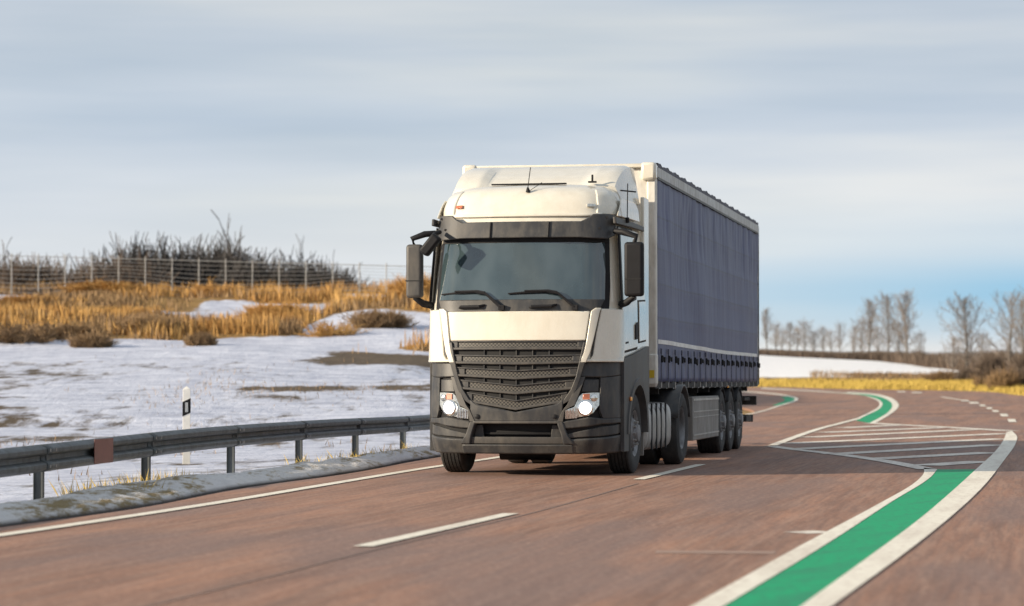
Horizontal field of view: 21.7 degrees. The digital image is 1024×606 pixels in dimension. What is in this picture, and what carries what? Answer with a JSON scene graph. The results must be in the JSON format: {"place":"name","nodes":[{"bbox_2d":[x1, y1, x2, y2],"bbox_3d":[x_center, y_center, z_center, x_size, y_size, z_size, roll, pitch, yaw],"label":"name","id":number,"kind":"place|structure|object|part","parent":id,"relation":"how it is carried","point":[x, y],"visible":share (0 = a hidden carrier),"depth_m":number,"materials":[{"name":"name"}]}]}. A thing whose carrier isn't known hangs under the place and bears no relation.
{"place":"outdoors","nodes":[
{"label":"outdoors","id":0,"kind":"place"},
{"bbox_2d":[0,292,1006,502],"bbox_3d":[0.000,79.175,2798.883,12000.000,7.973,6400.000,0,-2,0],"label":"ground","id":1,"kind":"structure","parent":0,"point":[39,403],"depth_m":71.63,"materials":[{"name":"white snow"}]},
{"bbox_2d":[0,237,58,288],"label":"bush","id":2,"kind":"object","parent":1,"relation":"on","point":[5,271],"visible":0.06,"depth_m":149.38,"materials":[{"name":"brown plant"}]},
{"bbox_2d":[0,292,66,304],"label":"dry grass","id":3,"kind":"structure","parent":1,"relation":"on","point":[16,298],"depth_m":110.83,"materials":[{"name":"beige plant"}]},
{"bbox_2d":[12,284,67,293],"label":"dry grass","id":4,"kind":"structure","parent":1,"relation":"on","point":[36,290],"depth_m":124.40,"materials":[{"name":"brown plant"}]},
{"bbox_2d":[0,318,83,343],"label":"bush","id":5,"kind":"object","parent":1,"relation":"on","point":[9,334],"visible":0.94,"depth_m":92.09,"materials":[{"name":"brown plant"}]},
{"bbox_2d":[3,250,84,287],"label":"bush","id":6,"kind":"object","parent":1,"relation":"on","point":[60,271],"visible":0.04,"depth_m":150.78,"materials":[{"name":"brown plant"}]},
{"bbox_2d":[39,266,87,286],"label":"bush","id":7,"kind":"object","parent":1,"relation":"on","point":[52,281],"visible":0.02,"depth_m":148.39,"materials":[{"name":"brown plant"}]},
{"bbox_2d":[23,317,115,337],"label":"bush","id":8,"kind":"object","parent":1,"relation":"on","point":[70,327],"visible":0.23,"depth_m":95.28,"materials":[{"name":"brown plant"}]},
{"bbox_2d":[65,327,121,347],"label":"bush","id":9,"kind":"object","parent":1,"relation":"on","point":[87,340],"visible":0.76,"depth_m":90.54,"materials":[{"name":"brown plant"}]},
{"bbox_2d":[48,276,161,292],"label":"dry grass","id":10,"kind":"object","parent":1,"relation":"on","point":[97,284],"visible":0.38,"depth_m":117.15,"materials":[{"name":"brown plant"}]},
{"bbox_2d":[55,232,178,287],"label":"bush","id":11,"kind":"object","parent":1,"relation":"on","point":[140,271],"visible":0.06,"depth_m":147.22,"materials":[{"name":"brown plant"}]},
{"bbox_2d":[104,304,163,315],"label":"dry grass","id":12,"kind":"structure","parent":1,"relation":"on","point":[134,308],"depth_m":105.45,"materials":[{"name":"beige plant"}]},
{"bbox_2d":[69,230,210,289],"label":"bush","id":13,"kind":"object","parent":1,"relation":"on","point":[155,255],"visible":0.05,"depth_m":158.85,"materials":[{"name":"brown plant"}]},
{"bbox_2d":[108,311,201,335],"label":"bush","id":14,"kind":"object","parent":1,"relation":"on","point":[168,321],"visible":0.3,"depth_m":96.38,"materials":[{"name":"brown plant"}]},
{"bbox_2d":[138,280,189,295],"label":"dry grass","id":15,"kind":"structure","parent":1,"relation":"on","point":[167,287],"depth_m":119.51,"materials":[{"name":"brown plant"}]},
{"bbox_2d":[143,241,205,261],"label":"bush","id":16,"kind":"object","parent":1,"relation":"on","point":[172,250],"depth_m":161.21,"materials":[{"name":"brown plant"}]},
{"bbox_2d":[182,386,190,463],"bbox_3d":[-5.001,1.899,40.955,0.126,1.244,0.108,0,-2,-8],"label":"delineator post","id":17,"kind":"object","parent":1,"relation":"on","point":[186,407],"visible":0.67,"depth_m":40.91,"materials":[{"name":"white plastic"}]},
{"bbox_2d":[182,329,218,345],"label":"bush","id":18,"kind":"object","parent":1,"relation":"on","point":[200,339],"visible":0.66,"depth_m":91.65,"materials":[{"name":"brown plant"}]},
{"bbox_2d":[0,344,427,480],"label":"grass tufts","id":19,"kind":"object","parent":1,"relation":"on","point":[216,398],"visible":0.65,"depth_m":68.05,"materials":[{"name":"beige plant"}]},
{"bbox_2d":[0,278,428,354],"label":"dead grass","id":20,"kind":"structure","parent":1,"relation":"on","point":[291,327],"depth_m":107.72,"materials":[{"name":"beige plant"}]},
{"bbox_2d":[0,415,429,499],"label":"guardrail","id":21,"kind":"object","parent":1,"relation":"on","point":[38,461],"visible":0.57,"depth_m":31.81,"materials":[{"name":"metal"}]},
{"bbox_2d":[0,253,431,296],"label":"wire fence","id":22,"kind":"object","parent":1,"relation":"on","point":[199,274],"visible":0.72,"depth_m":118.71,"materials":[{"name":"metal"}]},
{"bbox_2d":[0,446,440,526],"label":"snow bank","id":23,"kind":"structure","parent":1,"relation":"on","point":[96,500],"depth_m":27.03,"materials":[{"name":"white snow"}]},
{"bbox_2d":[49,441,418,495],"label":"verge tufts","id":24,"kind":"object","parent":23,"relation":"on","point":[137,476],"visible":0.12,"depth_m":28.93,"materials":[{"name":"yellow plant"}]},
{"bbox_2d":[173,276,269,297],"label":"dry grass","id":25,"kind":"object","parent":1,"relation":"on","point":[207,287],"visible":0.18,"depth_m":117.32,"materials":[{"name":"brown plant"}]},
{"bbox_2d":[159,210,284,287],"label":"bush","id":26,"kind":"object","parent":1,"relation":"on","point":[216,251],"visible":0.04,"depth_m":160.40,"materials":[{"name":"brown plant"}]},
{"bbox_2d":[188,244,299,290],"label":"bush","id":27,"kind":"object","parent":1,"relation":"on","point":[243,271],"visible":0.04,"depth_m":158.73,"materials":[{"name":"brown plant"}]},
{"bbox_2d":[214,321,278,334],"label":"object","id":28,"kind":"object","parent":1,"relation":"on","point":[247,330],"visible":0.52,"depth_m":97.47,"materials":[{"name":"orange plant"}]},
{"bbox_2d":[234,300,329,319],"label":"bush","id":29,"kind":"object","parent":1,"relation":"on","point":[260,308],"visible":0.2,"depth_m":105.40,"materials":[{"name":"brown plant"}]},
{"bbox_2d":[274,269,330,289],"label":"bush","id":30,"kind":"object","parent":1,"relation":"on","point":[293,278],"depth_m":168.77,"materials":[{"name":"brown plant"}]},
{"bbox_2d":[256,235,353,289],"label":"bush","id":31,"kind":"object","parent":1,"relation":"on","point":[300,265],"depth_m":171.15,"materials":[{"name":"brown plant"}]},
{"bbox_2d":[256,286,355,296],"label":"bush","id":32,"kind":"object","parent":1,"relation":"on","point":[301,290],"depth_m":119.50,"materials":[{"name":"brown plant"}]},
{"bbox_2d":[282,262,376,289],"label":"bush","id":33,"kind":"object","parent":1,"relation":"on","point":[328,278],"visible":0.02,"depth_m":168.73,"materials":[{"name":"brown plant"}]},
{"bbox_2d":[294,319,370,337],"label":"bush","id":34,"kind":"object","parent":1,"relation":"on","point":[329,331],"visible":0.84,"depth_m":96.68,"materials":[{"name":"brown plant"}]},
{"bbox_2d":[319,285,382,293],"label":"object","id":35,"kind":"object","parent":1,"relation":"on","point":[361,287],"visible":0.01,"depth_m":127.34,"materials":[{"name":"brown plant"}]},
{"bbox_2d":[362,285,391,293],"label":"dry grass","id":36,"kind":"structure","parent":1,"relation":"on","point":[376,288],"depth_m":124.19,"materials":[{"name":"brown plant"}]},
{"bbox_2d":[337,302,419,327],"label":"bush","id":37,"kind":"object","parent":1,"relation":"on","point":[376,319],"visible":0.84,"depth_m":99.42,"materials":[{"name":"brown plant"}]},
{"bbox_2d":[373,273,430,302],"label":"dry grass","id":38,"kind":"object","parent":1,"relation":"on","point":[400,286],"visible":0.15,"depth_m":111.44,"materials":[{"name":"beige plant"}]},
{"bbox_2d":[760,307,775,348],"label":"bare tree","id":39,"kind":"object","parent":1,"relation":"on","point":[765,322],"visible":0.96,"depth_m":419.92,"materials":[{"name":"grey plant"}]},
{"bbox_2d":[764,321,786,349],"label":"bare tree","id":40,"kind":"object","parent":1,"relation":"on","point":[775,332],"visible":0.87,"depth_m":410.04,"materials":[{"name":"grey plant"}]},
{"bbox_2d":[774,330,789,349],"label":"bare tree","id":41,"kind":"object","parent":1,"relation":"on","point":[782,340],"visible":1,"depth_m":401.92,"materials":[{"name":"grey plant"}]},
{"bbox_2d":[779,322,799,349],"label":"bare tree","id":42,"kind":"object","parent":1,"relation":"on","point":[790,329],"visible":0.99,"depth_m":404.97,"materials":[{"name":"grey plant"}]},
{"bbox_2d":[788,327,803,349],"label":"bare tree","id":43,"kind":"object","parent":1,"relation":"on","point":[795,337],"visible":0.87,"depth_m":404.00,"materials":[{"name":"grey plant"}]},
{"bbox_2d":[794,318,818,349],"label":"bare tree","id":44,"kind":"object","parent":1,"relation":"on","point":[804,335],"visible":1,"depth_m":399.93,"materials":[{"name":"grey plant"}]},
{"bbox_2d":[805,327,822,349],"label":"bare tree","id":45,"kind":"object","parent":1,"relation":"on","point":[813,340],"visible":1,"depth_m":401.85,"materials":[{"name":"grey plant"}]},
{"bbox_2d":[815,326,828,350],"label":"bare tree","id":46,"kind":"object","parent":1,"relation":"on","point":[823,339],"visible":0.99,"depth_m":399.90,"materials":[{"name":"grey plant"}]},
{"bbox_2d":[823,328,840,351],"label":"bare tree","id":47,"kind":"object","parent":1,"relation":"on","point":[830,342],"visible":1,"depth_m":397.85,"materials":[{"name":"grey plant"}]},
{"bbox_2d":[834,321,849,350],"label":"bare tree","id":48,"kind":"object","parent":1,"relation":"on","point":[839,332],"visible":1,"depth_m":394.79,"materials":[{"name":"grey plant"}]},
{"bbox_2d":[847,326,861,351],"label":"bare tree","id":49,"kind":"object","parent":1,"relation":"on","point":[853,339],"visible":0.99,"depth_m":392.00,"materials":[{"name":"grey plant"}]},
{"bbox_2d":[848,317,873,350],"label":"bare tree","id":50,"kind":"object","parent":1,"relation":"on","point":[858,324],"visible":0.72,"depth_m":389.88,"materials":[{"name":"grey plant"}]},
{"bbox_2d":[856,297,881,350],"label":"bare tree","id":51,"kind":"object","parent":1,"relation":"on","point":[870,319],"visible":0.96,"depth_m":385.07,"materials":[{"name":"grey plant"}]},
{"bbox_2d":[869,322,887,350],"label":"bare tree","id":52,"kind":"object","parent":1,"relation":"on","point":[877,340],"visible":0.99,"depth_m":381.96,"materials":[{"name":"grey plant"}]},
{"bbox_2d":[864,291,906,351],"label":"bare tree","id":53,"kind":"object","parent":1,"relation":"on","point":[889,316],"visible":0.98,"depth_m":379.92,"materials":[{"name":"grey plant"}]},
{"bbox_2d":[754,376,1023,395],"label":"verge grass","id":54,"kind":"structure","parent":1,"relation":"on","point":[913,384],"depth_m":205.52,"materials":[{"name":"yellow plant"}]},
{"bbox_2d":[759,348,1021,370],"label":"hedgerow","id":55,"kind":"object","parent":1,"relation":"on","point":[928,360],"visible":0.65,"depth_m":348.93,"materials":[{"name":"brown plant"}]},
{"bbox_2d":[809,368,974,381],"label":"rough grass","id":56,"kind":"structure","parent":1,"relation":"on","point":[887,374],"depth_m":252.07,"materials":[{"name":"beige plant"}]},
{"bbox_2d":[887,318,905,351],"label":"bare tree","id":57,"kind":"object","parent":1,"relation":"on","point":[898,347],"visible":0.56,"depth_m":384.03,"materials":[{"name":"grey plant"}]},
{"bbox_2d":[890,288,921,350],"label":"bare tree","id":58,"kind":"object","parent":1,"relation":"on","point":[907,298],"visible":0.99,"depth_m":377.90,"materials":[{"name":"grey plant"}]},
{"bbox_2d":[913,332,926,351],"label":"bare tree","id":59,"kind":"object","parent":1,"relation":"on","point":[920,338],"visible":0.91,"depth_m":374.86,"materials":[{"name":"grey plant"}]},
{"bbox_2d":[921,369,956,381],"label":"bush","id":60,"kind":"object","parent":1,"relation":"on","point":[940,375],"visible":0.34,"depth_m":214.30,"materials":[{"name":"brown plant"}]},
{"bbox_2d":[940,331,963,370],"label":"bare tree","id":61,"kind":"object","parent":1,"relation":"on","point":[952,346],"visible":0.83,"depth_m":249.89,"materials":[{"name":"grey plant"}]},
{"bbox_2d":[934,290,990,367],"label":"bare tree","id":62,"kind":"object","parent":1,"relation":"on","point":[965,326],"visible":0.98,"depth_m":234.84,"materials":[{"name":"brown plant"}]},
{"bbox_2d":[951,365,976,380],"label":"bush","id":63,"kind":"object","parent":1,"relation":"on","point":[961,374],"visible":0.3,"depth_m":211.35,"materials":[{"name":"brown plant"}]},
{"bbox_2d":[970,375,987,386],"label":"bush","id":64,"kind":"object","parent":1,"relation":"on","point":[980,381],"visible":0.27,"depth_m":191.71,"materials":[{"name":"brown plant"}]},
{"bbox_2d":[971,328,993,364],"label":"bare tree","id":65,"kind":"object","parent":1,"relation":"on","point":[980,349],"visible":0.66,"depth_m":244.95,"materials":[{"name":"grey plant"}]},
{"bbox_2d":[972,350,1010,379],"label":"bush","id":66,"kind":"object","parent":1,"relation":"on","point":[987,364],"visible":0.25,"depth_m":204.38,"materials":[{"name":"brown plant"}]},
{"bbox_2d":[979,288,1023,361],"label":"bare tree","id":67,"kind":"object","parent":1,"relation":"on","point":[1009,335],"visible":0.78,"depth_m":214.97,"materials":[{"name":"grey plant"}]},
{"bbox_2d":[984,363,1023,389],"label":"bush","id":68,"kind":"object","parent":1,"relation":"on","point":[1004,379],"visible":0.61,"depth_m":183.44,"materials":[{"name":"brown plant"}]},
{"bbox_2d":[991,362,1023,385],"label":"bush","id":69,"kind":"object","parent":1,"relation":"on","point":[1020,374],"visible":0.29,"depth_m":185.59,"materials":[{"name":"brown plant"}]},
{"bbox_2d":[992,348,1023,381],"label":"bush","id":70,"kind":"object","parent":1,"relation":"on","point":[1020,361],"visible":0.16,"depth_m":189.78,"materials":[{"name":"brown plant"}]},
{"bbox_2d":[999,290,1023,359],"label":"bare tree","id":71,"kind":"object","parent":1,"relation":"on","point":[1021,326],"visible":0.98,"depth_m":212.19,"materials":[{"name":"grey plant"}]},
{"bbox_2d":[0,387,1023,605],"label":"road","id":72,"kind":"structure","parent":0,"point":[753,492],"depth_m":20.50,"materials":[{"name":"brown asphalt"}]},
{"bbox_2d":[0,456,499,535],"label":"edge line","id":73,"kind":"object","parent":72,"relation":"on","point":[150,512],"visible":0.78,"depth_m":24.64,"materials":[{"name":"white paint"}]},
{"bbox_2d":[147,483,637,605],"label":"road joint","id":74,"kind":"object","parent":72,"relation":"on","point":[366,551],"visible":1,"depth_m":17.52,"materials":[{"name":"black asphalt"}]},
{"bbox_2d":[355,513,517,545],"bbox_3d":[-0.520,1.748,20.735,0.140,0.001,4.700,0,-2,13],"label":"lane marking","id":75,"kind":"object","parent":72,"relation":"on","point":[401,537],"visible":1,"depth_m":20.36,"materials":[{"name":"white paint"}]},
{"bbox_2d":[405,166,689,472],"bbox_3d":[0.719,0.230,35.107,2.965,3.890,6.270,0,-2,12],"label":"truck","id":76,"kind":"object","parent":72,"relation":"on","point":[537,304],"visible":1,"depth_m":32.34,"materials":[{"name":"white paint"}]},
{"bbox_3d":[-0.904,-0.138,33.322,0.099,1.519,0.921,0,-2,10],"label":"door","id":77,"kind":"part","parent":76,"relation":"part of","materials":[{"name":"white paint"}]},
{"bbox_3d":[1.418,-0.153,32.807,0.115,1.519,0.921,0,-2,15],"label":"door","id":78,"kind":"part","parent":76,"relation":"part of","materials":[{"name":"white paint"}]},
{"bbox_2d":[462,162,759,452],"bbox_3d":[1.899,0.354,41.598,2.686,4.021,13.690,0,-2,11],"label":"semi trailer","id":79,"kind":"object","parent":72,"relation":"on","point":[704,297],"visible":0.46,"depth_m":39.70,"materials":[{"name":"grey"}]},
{"bbox_2d":[635,464,704,478],"bbox_3d":[2.033,2.129,33.776,0.140,0.001,5.711,0,-2,11],"label":"lane marking","id":80,"kind":"object","parent":72,"relation":"on","point":[667,472],"visible":1,"depth_m":33.61,"materials":[{"name":"white paint"}]},
{"bbox_2d":[655,550,774,553],"bbox_3d":[1.362,1.670,17.874,0.801,0.001,0.280,0,-2,5],"label":"worn patch","id":81,"kind":"object","parent":72,"relation":"on","point":[736,552],"visible":1,"depth_m":17.82,"materials":[{"name":"asphalt"}]},
{"bbox_2d":[742,391,797,413],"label":"channel line","id":82,"kind":"object","parent":72,"relation":"on","point":[796,398],"visible":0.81,"depth_m":131.73,"materials":[{"name":"white paint"}]},
{"bbox_2d":[773,396,794,405],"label":"green lane","id":83,"kind":"structure","parent":72,"relation":"on","point":[787,399],"depth_m":125.44,"materials":[{"name":"paint"}]},
{"bbox_2d":[790,530,825,533],"bbox_3d":[2.267,1.739,20.244,0.318,0.001,0.280,1,-2,-36],"label":"lane dash","id":84,"kind":"object","parent":72,"relation":"on","point":[808,532],"visible":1,"depth_m":20.31,"materials":[{"name":"white paint"}]},
{"bbox_2d":[692,468,936,605],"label":"channel line","id":85,"kind":"object","parent":72,"relation":"on","point":[735,589],"visible":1,"depth_m":17.05,"materials":[{"name":"white paint"}]},
{"bbox_2d":[770,418,860,444],"bbox_3d":[7.332,2.962,63.012,0.379,0.036,32.196,0,-2,10],"label":"island line","id":86,"kind":"object","parent":72,"relation":"on","point":[791,438],"visible":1,"depth_m":57.73,"materials":[{"name":"white paint"}]},
{"bbox_2d":[761,388,881,419],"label":"channel line","id":87,"kind":"object","parent":72,"relation":"on","point":[880,405],"visible":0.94,"depth_m":144.21,"materials":[{"name":"white paint"}]},
{"bbox_2d":[725,469,975,605],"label":"green lane","id":88,"kind":"structure","parent":72,"relation":"on","point":[804,580],"depth_m":18.22,"materials":[{"name":"paint"}]},
{"bbox_2d":[768,446,934,468],"bbox_3d":[5.068,2.332,40.725,0.470,0.001,12.401,0,-2,-4],"label":"island line","id":89,"kind":"object","parent":72,"relation":"on","point":[894,462],"visible":1,"depth_m":39.24,"materials":[{"name":"white paint"}]},
{"bbox_2d":[831,392,891,422],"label":"green lane","id":90,"kind":"structure","parent":72,"relation":"on","point":[885,408],"depth_m":92.02,"materials":[{"name":"paint"}]},
{"bbox_2d":[836,425,898,427],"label":"hatch stripe","id":91,"kind":"object","parent":72,"relation":"on","point":[867,426],"visible":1,"depth_m":66.82,"materials":[{"name":"white paint"}]},
{"bbox_2d":[847,392,898,423],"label":"channel line","id":92,"kind":"object","parent":72,"relation":"on","point":[895,405],"visible":0.98,"depth_m":110.57,"materials":[{"name":"white paint"}]},
{"bbox_2d":[831,427,944,431],"bbox_3d":[8.729,2.964,62.332,0.500,0.001,7.234,-1,-2,30],"label":"hatch stripe","id":93,"kind":"object","parent":72,"relation":"on","point":[887,429],"visible":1,"depth_m":62.70,"materials":[{"name":"white paint"}]},
{"bbox_2d":[807,429,975,436],"bbox_3d":[8.429,2.850,58.423,0.500,0.001,9.888,-1,-2,30],"label":"hatch stripe","id":94,"kind":"object","parent":72,"relation":"on","point":[890,433],"visible":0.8,"depth_m":57.93,"materials":[{"name":"white paint"}]},
{"bbox_2d":[788,433,1005,442],"bbox_3d":[7.899,2.705,53.467,0.500,0.001,10.746,-1,-2,32],"label":"hatch stripe","id":95,"kind":"object","parent":72,"relation":"on","point":[896,438],"visible":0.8,"depth_m":52.91,"materials":[{"name":"white paint"}]},
{"bbox_2d":[797,439,999,448],"bbox_3d":[7.241,2.569,48.812,0.500,0.001,9.281,-1,-2,32],"label":"hatch stripe","id":96,"kind":"object","parent":72,"relation":"on","point":[894,443],"visible":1,"depth_m":47.92,"materials":[{"name":"white paint"}]},
{"bbox_2d":[801,431,1016,605],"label":"channel line","id":97,"kind":"object","parent":72,"relation":"on","point":[961,494],"visible":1,"depth_m":20.09,"materials":[{"name":"white paint"}]},
{"bbox_2d":[822,444,997,453],"bbox_3d":[6.851,2.451,44.758,0.500,0.001,7.174,-1,-2,31],"label":"hatch stripe","id":98,"kind":"object","parent":72,"relation":"on","point":[858,452],"visible":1,"depth_m":44.42,"materials":[{"name":"white paint"}]},
{"bbox_2d":[858,452,993,458],"bbox_3d":[6.489,2.338,40.905,0.500,0.001,4.255,-1,-2,34],"label":"hatch stripe","id":99,"kind":"object","parent":72,"relation":"on","point":[932,455],"visible":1,"depth_m":40.85,"materials":[{"name":"white paint"}]},
{"bbox_2d":[870,423,1015,430],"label":"road marking","id":100,"kind":"object","parent":72,"relation":"on","point":[944,426],"visible":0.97,"depth_m":65.39,"materials":[{"name":"white paint"}]},
{"bbox_2d":[915,461,984,465],"bbox_3d":[6.151,2.226,37.049,0.500,0.001,2.182,-1,-2,31],"label":"hatch stripe","id":101,"kind":"object","parent":72,"relation":"on","point":[953,463],"visible":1,"depth_m":36.90,"materials":[{"name":"white paint"}]},
{"bbox_2d":[0,0,1023,353],"label":"sky","id":102,"kind":"structure","parent":0,"point":[872,147],"materials":[{"name":"blue"}]}
]}

